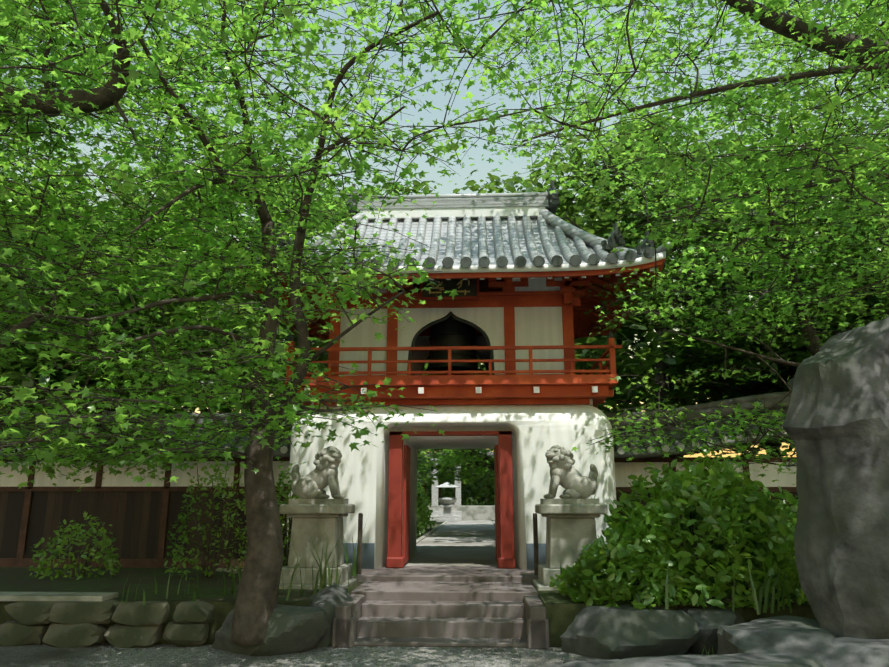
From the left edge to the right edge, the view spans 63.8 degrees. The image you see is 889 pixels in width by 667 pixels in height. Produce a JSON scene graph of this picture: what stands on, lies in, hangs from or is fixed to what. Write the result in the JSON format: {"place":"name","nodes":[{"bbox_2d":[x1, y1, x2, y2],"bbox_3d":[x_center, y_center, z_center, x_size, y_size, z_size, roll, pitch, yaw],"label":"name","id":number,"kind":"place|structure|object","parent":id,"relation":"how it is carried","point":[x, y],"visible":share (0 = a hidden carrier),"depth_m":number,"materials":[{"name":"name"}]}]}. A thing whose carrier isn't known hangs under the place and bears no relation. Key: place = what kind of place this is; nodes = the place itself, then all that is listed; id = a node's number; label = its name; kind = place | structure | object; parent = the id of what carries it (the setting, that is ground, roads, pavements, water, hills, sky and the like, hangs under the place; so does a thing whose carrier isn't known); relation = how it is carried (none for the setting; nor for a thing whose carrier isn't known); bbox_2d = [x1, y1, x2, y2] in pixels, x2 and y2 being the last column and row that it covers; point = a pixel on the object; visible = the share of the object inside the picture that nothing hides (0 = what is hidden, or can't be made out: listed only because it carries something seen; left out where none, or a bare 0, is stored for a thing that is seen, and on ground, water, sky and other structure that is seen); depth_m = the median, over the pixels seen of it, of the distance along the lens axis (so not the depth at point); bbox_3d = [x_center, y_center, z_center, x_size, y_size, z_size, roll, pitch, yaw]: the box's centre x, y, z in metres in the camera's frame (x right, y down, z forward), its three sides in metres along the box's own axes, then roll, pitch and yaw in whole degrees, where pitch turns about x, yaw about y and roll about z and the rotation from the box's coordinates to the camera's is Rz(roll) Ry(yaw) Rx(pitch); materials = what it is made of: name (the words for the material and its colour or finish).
{"place":"outdoors","nodes":[
{"label":"outdoors","id":0,"kind":"place"},
{"bbox_2d":[0,155,143,339],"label":"tree leaves","id":1,"kind":"object","parent":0,"point":[77,185],"depth_m":21.56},
{"bbox_2d":[0,147,261,413],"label":"tree leaves","id":2,"kind":"object","parent":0,"point":[109,173],"depth_m":18.80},
{"bbox_2d":[0,491,287,558],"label":"board wall","id":3,"kind":"structure","parent":0,"point":[133,518],"depth_m":13.96,"materials":[{"name":"wood"}]},
{"bbox_2d":[0,446,287,453],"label":"roof end tiles","id":4,"kind":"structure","parent":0,"point":[283,449],"depth_m":13.37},
{"bbox_2d":[0,457,289,567],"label":"frame","id":5,"kind":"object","parent":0,"point":[20,560],"depth_m":13.95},
{"bbox_2d":[0,461,289,486],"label":"plaster wall","id":6,"kind":"structure","parent":0,"point":[42,479],"depth_m":14.13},
{"bbox_2d":[0,429,291,457],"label":"tiled roof","id":7,"kind":"structure","parent":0,"point":[277,453],"depth_m":13.60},
{"bbox_2d":[0,413,298,451],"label":"roof tiles","id":8,"kind":"object","parent":7,"relation":"on","point":[199,421],"depth_m":14.28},
{"bbox_2d":[0,0,296,353],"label":"maple tree","id":9,"kind":"object","parent":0,"point":[143,95],"depth_m":9.71,"materials":[{"name":"plant"}]},
{"bbox_2d":[0,207,296,473],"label":"tree leaves","id":10,"kind":"object","parent":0,"point":[16,373],"depth_m":15.96,"materials":[{"name":"plant"}]},
{"bbox_2d":[89,150,312,411],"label":"tree leaves","id":11,"kind":"object","parent":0,"point":[247,406],"depth_m":28.87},
{"bbox_2d":[118,147,398,412],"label":"tree leaves","id":12,"kind":"object","parent":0,"point":[319,345],"depth_m":21.15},
{"bbox_2d":[0,643,716,666],"bbox_3d":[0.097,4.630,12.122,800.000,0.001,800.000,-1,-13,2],"label":"ground","id":13,"kind":"structure","parent":0,"point":[154,655],"depth_m":8.13,"materials":[{"name":"stone"}]},
{"bbox_2d":[0,620,48,645],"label":"retaining stone","id":14,"kind":"object","parent":13,"relation":"on","point":[13,633],"visible":0.73,"depth_m":8.80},
{"bbox_2d":[4,601,53,624],"bbox_3d":[-5.172,3.504,9.009,0.602,0.255,0.407,-1,-13,2],"label":"retaining stone","id":15,"kind":"object","parent":14,"relation":"on","point":[29,612],"visible":0.85,"depth_m":8.82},
{"bbox_2d":[42,623,107,647],"bbox_3d":[-4.562,3.735,8.902,0.700,0.277,0.406,-1,-13,2],"label":"retaining stone","id":16,"kind":"object","parent":13,"relation":"on","point":[73,635],"visible":0.75,"depth_m":8.71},
{"bbox_2d":[48,599,119,623],"bbox_3d":[-4.548,3.506,9.023,0.882,0.256,0.406,-1,-13,2],"label":"retaining stone","id":17,"kind":"object","parent":16,"relation":"on","point":[80,612],"visible":0.69,"depth_m":8.83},
{"bbox_2d":[0,592,117,601],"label":"stone slab","id":18,"kind":"structure","parent":17,"relation":"on","point":[55,596],"depth_m":9.04,"materials":[{"name":"stone"}]},
{"bbox_2d":[104,624,162,647],"bbox_3d":[-3.850,3.727,8.869,0.646,0.278,0.406,-1,-13,2],"label":"retaining stone","id":19,"kind":"object","parent":13,"relation":"on","point":[124,636],"visible":0.73,"depth_m":8.70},
{"bbox_2d":[111,601,169,625],"bbox_3d":[-3.766,3.483,8.927,0.620,0.257,0.405,-1,-13,2],"label":"retaining stone","id":20,"kind":"object","parent":19,"relation":"on","point":[137,613],"visible":1,"depth_m":8.77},
{"bbox_2d":[163,621,208,646],"bbox_3d":[-3.186,3.728,8.877,0.527,0.278,0.406,-1,-13,2],"label":"retaining stone","id":21,"kind":"object","parent":13,"relation":"on","point":[184,635],"visible":0.79,"depth_m":8.70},
{"bbox_2d":[173,600,213,623],"bbox_3d":[-3.115,3.491,8.960,0.451,0.257,0.408,-1,-13,2],"label":"retaining stone","id":22,"kind":"object","parent":21,"relation":"on","point":[194,612],"visible":0.83,"depth_m":8.79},
{"bbox_2d":[211,604,329,655],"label":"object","id":23,"kind":"structure","parent":13,"relation":"on","point":[290,629],"depth_m":8.31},
{"bbox_2d":[308,584,356,647],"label":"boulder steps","id":24,"kind":"structure","parent":13,"relation":"on","point":[326,599],"depth_m":8.95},
{"bbox_2d":[0,0,833,644],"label":"maple tree","id":25,"kind":"object","parent":13,"relation":"on","point":[298,146],"depth_m":8.20,"materials":[{"name":"plant"}]},
{"bbox_2d":[331,581,549,648],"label":"steps","id":26,"kind":"structure","parent":13,"relation":"on","point":[442,614],"depth_m":9.27,"materials":[{"name":"stone"}]},
{"bbox_2d":[537,659,619,666],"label":"foreground rock","id":27,"kind":"object","parent":13,"relation":"on","point":[598,663],"visible":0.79,"depth_m":6.95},
{"bbox_2d":[560,605,701,659],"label":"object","id":28,"kind":"structure","parent":13,"relation":"on","point":[611,632],"depth_m":8.16,"materials":[{"name":"stone"}]},
{"bbox_2d":[560,529,807,654],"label":"grass","id":29,"kind":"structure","parent":13,"relation":"on","point":[767,596],"depth_m":8.36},
{"bbox_2d":[678,607,745,653],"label":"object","id":30,"kind":"structure","parent":13,"relation":"on","point":[709,621],"depth_m":8.27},
{"bbox_2d":[609,653,826,666],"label":"foreground rock","id":31,"kind":"object","parent":13,"relation":"on","point":[751,660],"visible":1,"depth_m":6.08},
{"bbox_2d":[717,615,835,657],"bbox_3d":[3.371,3.348,7.051,1.258,0.921,2.060,-6,-14,23],"label":"foreground rock","id":32,"kind":"object","parent":13,"relation":"on","point":[796,636],"visible":0.73,"depth_m":6.74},
{"bbox_2d":[783,316,888,638],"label":"standing stone","id":33,"kind":"object","parent":13,"relation":"on","point":[836,425],"visible":0.98,"depth_m":7.22,"materials":[{"name":"stone"}]},
{"bbox_2d":[817,637,888,666],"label":"foreground rock","id":34,"kind":"object","parent":13,"relation":"on","point":[851,652],"visible":0.67,"depth_m":6.23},
{"bbox_2d":[251,176,481,375],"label":"tree leaves","id":35,"kind":"object","parent":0,"point":[385,186],"depth_m":25.99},
{"bbox_2d":[0,567,809,604],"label":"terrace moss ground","id":36,"kind":"structure","parent":0,"point":[16,579],"depth_m":10.73,"materials":[{"name":"plant"}]},
{"bbox_2d":[29,512,121,580],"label":"shrub leaves","id":37,"kind":"object","parent":36,"relation":"on","point":[103,543],"depth_m":11.90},
{"bbox_2d":[164,456,246,579],"bbox_3d":[-3.903,3.089,12.067,1.514,1.984,1.458,-1,-13,2],"label":"shrub","id":38,"kind":"object","parent":36,"relation":"on","point":[202,528],"depth_m":11.98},
{"bbox_2d":[121,527,364,604],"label":"grass","id":39,"kind":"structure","parent":36,"relation":"on","point":[323,577],"depth_m":9.63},
{"bbox_2d":[275,461,306,566],"bbox_3d":[-2.503,3.026,11.593,1.236,1.886,1.227,-1,-13,2],"label":"shrub","id":40,"kind":"object","parent":36,"relation":"on","point":[278,484],"depth_m":11.46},
{"bbox_2d":[279,563,356,588],"bbox_3d":[-1.947,3.728,10.831,1.120,0.400,1.120,-1,-13,2],"label":"pedestal base","id":41,"kind":"object","parent":36,"relation":"on","point":[285,580],"visible":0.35,"depth_m":10.40,"materials":[{"name":"stone"}]},
{"bbox_2d":[287,517,343,567],"bbox_3d":[-1.947,3.183,10.960,0.719,0.720,0.719,-1,-13,2],"label":"statue pedestal","id":42,"kind":"object","parent":41,"relation":"on","point":[323,531],"visible":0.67,"depth_m":10.64,"materials":[{"name":"stone"}]},
{"bbox_2d":[279,504,354,516],"bbox_3d":[-1.947,2.740,11.065,0.980,0.190,0.980,-1,-13,2],"label":"pedestal cap","id":43,"kind":"object","parent":42,"relation":"on","point":[317,510],"visible":1,"depth_m":10.61,"materials":[{"name":"stone"}]},
{"bbox_2d":[289,446,348,503],"bbox_3d":[-1.964,2.214,11.191,0.880,0.892,0.457,-1,-13,2],"label":"lion statue","id":44,"kind":"object","parent":43,"relation":"on","point":[314,483],"visible":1,"depth_m":11.04,"materials":[{"name":"stone"}]},
{"bbox_2d":[533,564,589,590],"bbox_3d":[1.909,3.690,10.671,1.120,0.400,1.120,-1,-13,2],"label":"pedestal base","id":45,"kind":"object","parent":36,"relation":"on","point":[545,573],"visible":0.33,"depth_m":10.27,"materials":[{"name":"stone"}]},
{"bbox_2d":[546,517,596,568],"bbox_3d":[1.909,3.145,10.799,0.719,0.720,0.719,-1,-13,2],"label":"statue pedestal","id":46,"kind":"object","parent":45,"relation":"on","point":[567,539],"visible":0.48,"depth_m":10.49,"materials":[{"name":"stone"}]},
{"bbox_2d":[535,504,607,517],"bbox_3d":[1.909,2.703,10.904,0.980,0.190,0.980,-1,-13,2],"label":"pedestal cap","id":47,"kind":"object","parent":46,"relation":"on","point":[570,510],"visible":0.98,"depth_m":10.45,"materials":[{"name":"stone"}]},
{"bbox_2d":[540,445,599,503],"bbox_3d":[1.926,2.176,11.029,0.880,0.892,0.457,-1,-13,2],"label":"lion statue","id":48,"kind":"object","parent":47,"relation":"on","point":[573,482],"visible":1,"depth_m":10.88,"materials":[{"name":"stone"}]},
{"bbox_2d":[549,529,709,609],"bbox_3d":[2.435,3.046,9.358,2.100,0.927,1.995,-1,-13,2],"label":"bush","id":49,"kind":"object","parent":36,"relation":"on","point":[589,565],"depth_m":8.77,"materials":[{"name":"plant"}]},
{"bbox_2d":[598,454,807,608],"bbox_3d":[3.556,2.636,9.874,3.176,1.949,2.912,-1,-13,2],"label":"bush","id":50,"kind":"object","parent":36,"relation":"on","point":[677,493],"depth_m":9.03,"materials":[{"name":"plant"}]},
{"bbox_2d":[699,486,797,588],"bbox_3d":[5.026,3.131,11.077,2.311,1.527,2.336,-1,-13,2],"label":"bush","id":51,"kind":"object","parent":36,"relation":"on","point":[789,497],"depth_m":10.74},
{"bbox_2d":[0,521,816,646],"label":"terrace soil","id":52,"kind":"structure","parent":0,"point":[561,617],"depth_m":8.80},
{"bbox_2d":[416,491,424,538],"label":"shrub leaves","id":53,"kind":"object","parent":52,"relation":"on","point":[419,524],"depth_m":23.08,"materials":[{"name":"green plant"}]},
{"bbox_2d":[417,482,426,532],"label":"shrub leaves","id":54,"kind":"object","parent":52,"relation":"on","point":[419,511],"visible":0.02,"depth_m":27.54,"materials":[{"name":"green plant"}]},
{"bbox_2d":[417,482,434,527],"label":"shrub leaves","id":55,"kind":"object","parent":52,"relation":"on","point":[422,496],"visible":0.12,"depth_m":33.38,"materials":[{"name":"green plant"}]},
{"bbox_2d":[405,520,497,565],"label":"path","id":56,"kind":"structure","parent":52,"relation":"on","point":[466,543],"depth_m":18.46,"materials":[{"name":"stone"}]},
{"bbox_2d":[429,511,461,520],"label":"stone platform steps","id":57,"kind":"structure","parent":56,"relation":"on","point":[435,515],"depth_m":45.06,"materials":[{"name":"stone"}]},
{"bbox_2d":[436,505,457,521],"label":"stone pedestal","id":58,"kind":"object","parent":56,"relation":"on","point":[447,516],"visible":0.98,"depth_m":41.88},
{"bbox_2d":[438,498,456,504],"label":"incense burner bowl","id":59,"kind":"object","parent":58,"relation":"on","point":[447,501],"visible":0.98,"depth_m":41.95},
{"bbox_2d":[416,521,494,543],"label":"path kerbs","id":60,"kind":"structure","parent":56,"relation":"on","point":[421,538],"depth_m":26.10,"materials":[{"name":"stone"}]},
{"bbox_2d":[287,404,616,569],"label":"gate wall","id":61,"kind":"structure","parent":52,"relation":"on","point":[538,431],"depth_m":12.77,"materials":[{"name":"paint"}]},
{"bbox_2d":[387,431,513,557],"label":"door jambs","id":62,"kind":"structure","parent":61,"relation":"attached to","point":[395,509],"depth_m":12.80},
{"bbox_2d":[284,374,617,407],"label":"balcony floor","id":63,"kind":"structure","parent":61,"relation":"on","point":[510,390],"depth_m":13.02,"materials":[{"name":"red paint"}]},
{"bbox_2d":[282,338,621,376],"bbox_3d":[0.174,0.862,14.861,6.260,0.678,3.980,-1,-13,2],"label":"balcony railing","id":64,"kind":"object","parent":63,"relation":"on","point":[610,347],"visible":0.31,"depth_m":13.06,"materials":[{"name":"red paint"}]},
{"bbox_2d":[313,275,598,375],"bbox_3d":[0.174,0.140,15.032,6.100,2.162,4.000,-1,-13,2],"label":"timber frame","id":65,"kind":"object","parent":63,"relation":"on","point":[508,298],"visible":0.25,"depth_m":13.83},
{"bbox_2d":[246,267,654,339],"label":"eave rafters","id":66,"kind":"object","parent":65,"relation":"on","point":[592,302],"visible":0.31,"depth_m":15.10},
{"bbox_2d":[420,278,478,300],"bbox_3d":[0.096,-0.842,13.390,1.105,0.492,0.188,-1,-13,2],"label":"plaque frame","id":67,"kind":"object","parent":66,"relation":"attached to","point":[474,298],"visible":0.58,"depth_m":13.28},
{"bbox_2d":[422,279,476,296],"bbox_3d":[0.096,-0.841,13.395,1.020,0.400,0.145,-1,-13,2],"label":"name plaque","id":68,"kind":"object","parent":67,"relation":"in","point":[449,285],"visible":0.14,"depth_m":13.37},
{"bbox_2d":[429,280,469,294],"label":"plaque strokes","id":69,"kind":"object","parent":68,"relation":"on","point":[442,288],"visible":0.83,"depth_m":13.37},
{"bbox_2d":[255,214,644,265],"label":"roof tile rows","id":70,"kind":"object","parent":66,"relation":"on","point":[582,249],"visible":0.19,"depth_m":14.39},
{"bbox_2d":[238,247,664,280],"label":"eave tile ends","id":71,"kind":"object","parent":70,"relation":"attached to","point":[539,261],"visible":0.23,"depth_m":12.55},
{"bbox_2d":[360,207,545,220],"bbox_3d":[0.174,-2.596,15.678,4.043,0.220,0.300,-1,-13,2],"label":"roof ridge base","id":72,"kind":"object","parent":70,"relation":"on","point":[476,213],"visible":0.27,"depth_m":15.53,"materials":[{"name":"white paint"}]},
{"bbox_2d":[357,197,548,212],"bbox_3d":[0.174,-2.813,15.730,4.193,0.246,0.340,-1,-13,2],"label":"ridge tile stack","id":73,"kind":"object","parent":72,"relation":"on","point":[490,202],"visible":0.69,"depth_m":15.58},
{"bbox_2d":[346,184,357,216],"bbox_3d":[-2.053,-2.972,15.865,0.231,0.738,0.912,-1,-13,2],"label":"ridge-end ornament","id":74,"kind":"object","parent":73,"relation":"attached to","point":[353,203],"visible":0.35,"depth_m":15.63,"materials":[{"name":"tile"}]},
{"bbox_2d":[359,192,548,199],"bbox_3d":[0.174,-2.995,15.773,4.243,0.162,0.170,-1,-13,2],"label":"roof ridge cap","id":75,"kind":"object","parent":73,"relation":"on","point":[485,195],"visible":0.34,"depth_m":15.68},
{"bbox_2d":[548,180,559,214],"bbox_3d":[2.402,-3.016,15.680,0.231,0.738,0.912,-1,-13,2],"label":"ridge-end ornament","id":76,"kind":"object","parent":73,"relation":"attached to","point":[554,201],"visible":0.88,"depth_m":15.48,"materials":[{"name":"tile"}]},
{"bbox_2d":[601,223,630,251],"bbox_3d":[3.275,-1.823,13.576,0.730,0.590,0.185,9,-16,-32],"label":"roof ornament","id":77,"kind":"object","parent":70,"relation":"attached to","point":[613,241],"visible":0.79,"depth_m":13.48,"materials":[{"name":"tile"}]},
{"bbox_2d":[636,231,654,254],"bbox_3d":[3.683,-1.623,12.894,0.584,0.472,0.148,9,-16,-32],"label":"roof ornament","id":78,"kind":"object","parent":70,"relation":"on","point":[641,247],"visible":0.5,"depth_m":12.82,"materials":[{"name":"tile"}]},
{"bbox_2d":[248,267,656,338],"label":"rafters","id":79,"kind":"object","parent":66,"relation":"attached to","point":[651,269],"visible":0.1,"depth_m":12.69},
{"bbox_2d":[397,307,504,374],"bbox_3d":[0.123,0.203,13.785,2.260,1.467,0.080,-1,-13,2],"label":"wall panel","id":80,"kind":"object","parent":65,"relation":"attached to","point":[489,321],"depth_m":13.84,"materials":[{"name":"paint"}]},
{"bbox_2d":[411,335,490,374],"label":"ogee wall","id":81,"kind":"structure","parent":65,"relation":"attached to","point":[422,341],"depth_m":16.17,"materials":[{"name":"paint"}]},
{"bbox_2d":[407,311,494,374],"bbox_3d":[0.121,0.237,13.730,1.683,1.378,0.070,-1,-13,2],"label":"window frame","id":82,"kind":"object","parent":65,"relation":"attached to","point":[425,327],"visible":0.85,"depth_m":13.78,"materials":[{"name":"brown dark painted wood"}]},
{"bbox_2d":[339,277,563,375],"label":"wall panels","id":83,"kind":"object","parent":65,"relation":"in","point":[538,326],"visible":0.25,"depth_m":13.77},
{"bbox_3d":[0.174,-0.696,15.229,0.140,0.160,2.400,-1,-13,2],"label":"bell beam","id":84,"kind":"object","parent":65,"relation":"attached to","visible":0},
{"bbox_2d":[426,315,479,374],"bbox_3d":[0.174,0.089,15.044,1.125,1.427,1.125,-1,-13,2],"label":"temple bell","id":85,"kind":"object","parent":84,"relation":"attached to","point":[450,331],"visible":0.56,"depth_m":14.63,"materials":[{"name":"brown metal"}]},
{"bbox_2d":[304,386,613,394],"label":"beam end caps","id":86,"kind":"object","parent":63,"relation":"on","point":[478,389],"visible":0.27,"depth_m":12.88,"materials":[{"name":"white paint"}]},
{"bbox_2d":[402,445,499,563],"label":"door leaves","id":87,"kind":"object","parent":61,"relation":"attached to","point":[406,508],"visible":0.86,"depth_m":13.09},
{"bbox_2d":[311,399,592,405],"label":"support beam","id":88,"kind":"structure","parent":61,"relation":"on","point":[591,401],"depth_m":13.37,"materials":[{"name":"paint"}]},
{"bbox_2d":[424,450,494,505],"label":"shrub leaves","id":89,"kind":"object","parent":52,"relation":"on","point":[467,499],"visible":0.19,"depth_m":55.05,"materials":[{"name":"green plant"}]},
{"bbox_2d":[427,506,494,520],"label":"stone platform","id":90,"kind":"object","parent":52,"relation":"on","point":[478,512],"depth_m":45.52,"materials":[{"name":"stone"}]},
{"bbox_2d":[431,458,460,505],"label":"stone pillars","id":91,"kind":"structure","parent":90,"relation":"on","point":[434,501],"depth_m":46.17,"materials":[{"name":"stone"}]},
{"bbox_2d":[281,363,598,491],"bbox_3d":[0.800,3.988,29.306,18.942,8.357,13.872,-1,-13,2],"label":"tree behind gate","id":92,"kind":"object","parent":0,"point":[448,460],"depth_m":25.77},
{"bbox_2d":[0,0,888,456],"label":"sky","id":93,"kind":"structure","parent":0,"point":[440,99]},
{"bbox_2d":[351,566,538,582],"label":"stone landing","id":94,"kind":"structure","parent":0,"point":[458,573],"depth_m":11.39,"materials":[{"name":"stone"}]},
{"bbox_2d":[357,513,538,574],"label":"handrail posts","id":95,"kind":"object","parent":94,"relation":"on","point":[535,535],"visible":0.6,"depth_m":11.42,"materials":[{"name":"black metal"}]},
{"bbox_2d":[386,556,514,568],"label":"pillar bases","id":96,"kind":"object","parent":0,"point":[399,562],"depth_m":12.45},
{"bbox_2d":[236,218,665,335],"bbox_3d":[0.174,-1.494,15.418,7.640,2.105,5.240,-1,-13,2],"label":"roof shell","id":97,"kind":"object","parent":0,"point":[511,266],"visible":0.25,"depth_m":14.12},
{"bbox_2d":[240,261,662,339],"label":"eave fascia","id":98,"kind":"structure","parent":97,"relation":"attached to","point":[659,264],"depth_m":12.63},
{"bbox_2d":[235,209,671,258],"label":"hip ridges","id":99,"kind":"object","parent":97,"relation":"on","point":[572,231],"visible":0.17,"depth_m":14.54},
{"bbox_2d":[398,278,574,292],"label":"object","id":100,"kind":"structure","parent":0,"point":[483,285],"depth_m":15.01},
{"bbox_2d":[453,147,682,412],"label":"tree leaves","id":101,"kind":"object","parent":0,"point":[492,184],"depth_m":28.43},
{"bbox_2d":[367,0,888,484],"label":"tree","id":102,"kind":"object","parent":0,"point":[843,10],"depth_m":11.28,"materials":[{"name":"plant"}]},
{"bbox_2d":[556,157,755,456],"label":"tree leaves","id":103,"kind":"object","parent":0,"point":[604,223],"depth_m":25.80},
{"bbox_2d":[481,97,839,412],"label":"tree leaves","id":104,"kind":"object","parent":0,"point":[638,368],"depth_m":20.71,"materials":[{"name":"plant"}]},
{"bbox_2d":[617,427,786,454],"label":"roof end tiles","id":105,"kind":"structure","parent":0,"point":[621,451],"depth_m":13.05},
{"bbox_2d":[614,408,793,457],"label":"tiled roof","id":106,"kind":"structure","parent":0,"point":[630,454],"depth_m":13.31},
{"bbox_2d":[604,391,791,449],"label":"roof tiles","id":107,"kind":"object","parent":106,"relation":"on","point":[770,399],"depth_m":13.89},
{"bbox_2d":[614,462,796,486],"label":"plaster wall","id":108,"kind":"structure","parent":0,"point":[623,470],"depth_m":13.68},
{"bbox_2d":[614,453,796,567],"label":"wall timber beam","id":109,"kind":"structure","parent":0,"point":[670,458],"depth_m":13.66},
{"bbox_2d":[616,492,797,560],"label":"board wall","id":110,"kind":"structure","parent":0,"point":[618,494],"depth_m":13.53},
{"bbox_2d":[620,220,867,456],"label":"tree leaves","id":111,"kind":"object","parent":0,"point":[732,392],"depth_m":21.68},
{"bbox_2d":[638,115,888,402],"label":"tree leaves","id":112,"kind":"object","parent":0,"point":[655,338],"depth_m":17.84,"materials":[{"name":"plant"}]},
{"bbox_2d":[692,133,888,393],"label":"tree leaves","id":113,"kind":"object","parent":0,"point":[880,242],"depth_m":20.45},
{"bbox_2d":[760,195,888,380],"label":"tree leaves","id":114,"kind":"object","parent":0,"point":[854,317],"depth_m":15.79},
{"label":"shrub stems","id":115,"kind":"object","parent":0,"visible":0},
{"bbox_2d":[417,449,493,477],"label":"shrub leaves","id":116,"kind":"object","parent":115,"relation":"on","point":[429,469],"visible":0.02,"depth_m":62.00,"materials":[{"name":"green plant"}]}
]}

